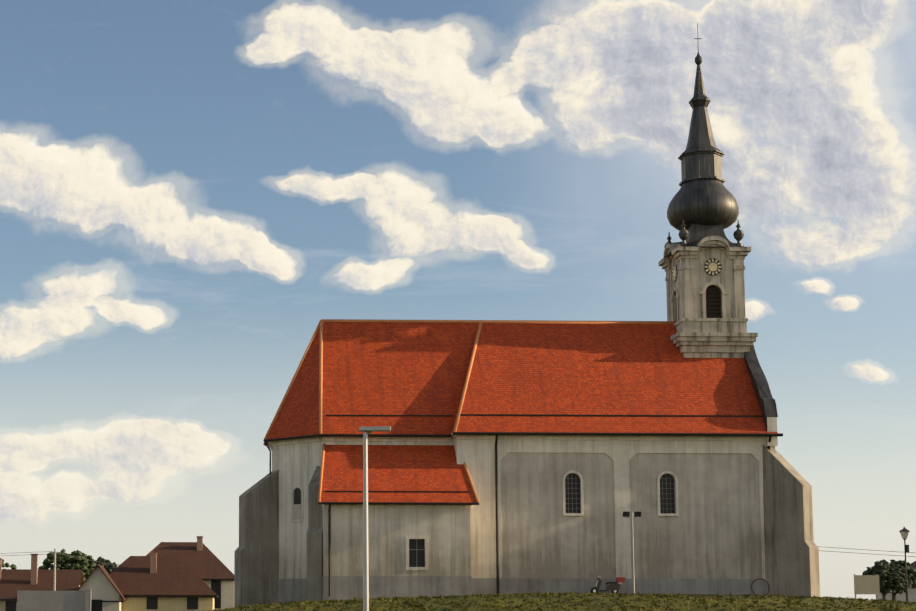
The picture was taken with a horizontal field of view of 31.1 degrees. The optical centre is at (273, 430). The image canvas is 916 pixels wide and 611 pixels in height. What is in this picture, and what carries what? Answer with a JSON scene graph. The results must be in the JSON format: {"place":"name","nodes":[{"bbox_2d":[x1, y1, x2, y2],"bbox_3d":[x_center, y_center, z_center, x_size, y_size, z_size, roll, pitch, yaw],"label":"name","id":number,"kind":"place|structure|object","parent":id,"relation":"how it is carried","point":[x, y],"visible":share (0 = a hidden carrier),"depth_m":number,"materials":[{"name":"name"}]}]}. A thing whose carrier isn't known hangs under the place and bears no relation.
{"place":"outdoors","nodes":[
{"label":"outdoors","id":0,"kind":"place"},
{"bbox_2d":[77,564,126,610],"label":"house","id":1,"kind":"structure","parent":0,"point":[106,594],"depth_m":143.77,"materials":[{"name":"white paint"}]},
{"bbox_2d":[0,0,915,599],"label":"sky","id":2,"kind":"structure","parent":0,"point":[188,188],"materials":[{"name":"blue"}]},
{"bbox_2d":[209,591,915,610],"bbox_3d":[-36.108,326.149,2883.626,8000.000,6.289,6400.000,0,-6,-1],"label":"grass","id":3,"kind":"structure","parent":0,"point":[579,607],"depth_m":93.48,"materials":[{"name":"green plant"}]},
{"bbox_2d":[1,559,16,568],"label":"tree","id":4,"kind":"object","parent":3,"relation":"on","point":[12,566],"visible":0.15,"depth_m":195.55,"materials":[{"name":"green plant"}]},
{"bbox_2d":[0,554,83,610],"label":"house","id":5,"kind":"structure","parent":3,"relation":"on","point":[14,581],"depth_m":153.16,"materials":[{"name":"brown tile"}]},
{"bbox_2d":[17,589,90,610],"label":"garden wall","id":6,"kind":"structure","parent":3,"relation":"on","point":[53,600],"depth_m":139.14,"materials":[{"name":"grey concrete"}]},
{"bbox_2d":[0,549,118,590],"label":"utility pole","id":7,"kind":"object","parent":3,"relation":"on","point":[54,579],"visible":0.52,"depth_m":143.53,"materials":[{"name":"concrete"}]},
{"bbox_2d":[38,549,95,580],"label":"tree","id":8,"kind":"object","parent":3,"relation":"on","point":[64,562],"visible":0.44,"depth_m":192.01,"materials":[{"name":"green plant"}]},
{"bbox_2d":[85,556,117,577],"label":"tree","id":9,"kind":"object","parent":3,"relation":"on","point":[109,567],"visible":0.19,"depth_m":197.18,"materials":[{"name":"green plant"}]},
{"bbox_2d":[109,553,218,610],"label":"house","id":10,"kind":"structure","parent":3,"relation":"on","point":[153,582],"depth_m":146.94,"materials":[{"name":"brown tile"}]},
{"bbox_2d":[146,536,233,609],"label":"house","id":11,"kind":"structure","parent":3,"relation":"on","point":[211,570],"depth_m":165.11,"materials":[{"name":"brown tile"}]},
{"bbox_2d":[359,426,390,610],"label":"street light","id":12,"kind":"object","parent":3,"relation":"on","point":[366,431],"visible":1,"depth_m":32.22,"materials":[{"name":"metal"}]},
{"bbox_2d":[293,258,761,578],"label":"church nave walls","id":13,"kind":"structure","parent":3,"relation":"on","point":[712,530],"depth_m":102.71,"materials":[{"name":"grey paint"}]},
{"bbox_2d":[294,473,674,566],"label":"window","id":14,"kind":"structure","parent":13,"relation":"in","point":[667,507],"depth_m":103.04,"materials":[{"name":"black glass"}]},
{"bbox_2d":[264,322,777,502],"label":"roof","id":15,"kind":"structure","parent":13,"relation":"on","point":[517,368],"depth_m":105.87,"materials":[{"name":"red tile"}]},
{"bbox_2d":[263,319,676,502],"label":"church ridge tiles","id":16,"kind":"object","parent":15,"relation":"on","point":[321,321],"visible":0.67,"depth_m":109.03,"materials":[{"name":"tile"}]},
{"bbox_2d":[267,417,777,578],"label":"wall trim","id":17,"kind":"structure","parent":13,"relation":"attached to","point":[475,454],"depth_m":102.93,"materials":[{"name":"beige paint"}]},
{"bbox_2d":[278,576,766,602],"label":"wall plinth","id":18,"kind":"structure","parent":13,"relation":"attached to","point":[342,588],"depth_m":102.00,"materials":[{"name":"grey concrete"}]},
{"bbox_2d":[272,441,453,578],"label":"apse wall","id":19,"kind":"structure","parent":18,"relation":"on","point":[296,464],"depth_m":105.38,"materials":[{"name":"grey paint"}]},
{"bbox_2d":[323,508,470,575],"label":"annex wall","id":20,"kind":"structure","parent":18,"relation":"on","point":[446,531],"depth_m":100.03,"materials":[{"name":"beige paint"}]},
{"bbox_2d":[263,414,782,595],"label":"church gutters","id":21,"kind":"object","parent":13,"relation":"attached to","point":[770,435],"visible":0.81,"depth_m":102.61,"materials":[{"name":"metal"}]},
{"bbox_2d":[234,445,819,607],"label":"church buttresses","id":22,"kind":"structure","parent":13,"relation":"attached to","point":[791,558],"depth_m":102.39,"materials":[{"name":"grey paint"}]},
{"bbox_2d":[409,475,673,566],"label":"church window bars","id":23,"kind":"object","parent":13,"relation":"attached to","point":[576,498],"visible":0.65,"depth_m":103.04,"materials":[{"name":"black metal"}]},
{"bbox_2d":[591,574,624,592],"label":"scooter","id":24,"kind":"object","parent":3,"relation":"on","point":[613,587],"visible":0.81,"depth_m":100.69,"materials":[{"name":"black plastic"}]},
{"bbox_2d":[623,511,640,593],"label":"floodlight pole","id":25,"kind":"object","parent":3,"relation":"on","point":[626,514],"visible":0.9,"depth_m":100.34,"materials":[{"name":"metal"}]},
{"bbox_2d":[751,578,769,594],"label":"hoop","id":26,"kind":"object","parent":3,"relation":"on","point":[757,579],"depth_m":102.06,"materials":[{"name":"grey metal"}]},
{"bbox_2d":[854,574,879,598],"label":"info board","id":27,"kind":"object","parent":3,"relation":"on","point":[866,584],"visible":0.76,"depth_m":102.36,"materials":[{"name":"metal"}]},
{"bbox_2d":[862,561,904,599],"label":"tree","id":28,"kind":"object","parent":3,"relation":"on","point":[888,583],"visible":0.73,"depth_m":131.72,"materials":[{"name":"green plant"}]},
{"bbox_2d":[871,559,915,600],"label":"tree","id":29,"kind":"object","parent":3,"relation":"on","point":[911,579],"visible":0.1,"depth_m":134.66,"materials":[{"name":"green plant"}]},
{"bbox_2d":[876,561,915,601],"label":"house","id":30,"kind":"structure","parent":3,"relation":"on","point":[911,595],"depth_m":143.30,"materials":[{"name":"brown tile"}]},
{"bbox_2d":[899,527,909,600],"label":"lantern post","id":31,"kind":"object","parent":3,"relation":"on","point":[904,531],"visible":0.98,"depth_m":103.13,"materials":[{"name":"black metal"}]},
{"bbox_2d":[658,236,757,357],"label":"church tower","id":32,"kind":"structure","parent":0,"point":[698,334],"depth_m":108.34,"materials":[{"name":"beige paint"}]},
{"bbox_2d":[672,259,720,280],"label":"clock face","id":33,"kind":"object","parent":32,"relation":"attached to","point":[712,266],"visible":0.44,"depth_m":108.58},
{"bbox_2d":[676,286,721,317],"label":"church louvers","id":34,"kind":"object","parent":32,"relation":"in","point":[713,303],"visible":0.19,"depth_m":108.63,"materials":[{"name":"brown wood"}]},
{"bbox_2d":[667,178,738,230],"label":"onion dome","id":35,"kind":"structure","parent":32,"relation":"on","point":[706,201],"depth_m":109.44,"materials":[{"name":"black metal"}]},
{"bbox_2d":[660,23,777,428],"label":"spire","id":36,"kind":"object","parent":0,"point":[700,156],"visible":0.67,"depth_m":110.22,"materials":[{"name":"black metal"}]},
{"bbox_2d":[817,546,914,556],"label":"service wires","id":37,"kind":"object","parent":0,"point":[866,553],"visible":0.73,"depth_m":104.89,"materials":[{"name":"black paint"}]}
]}

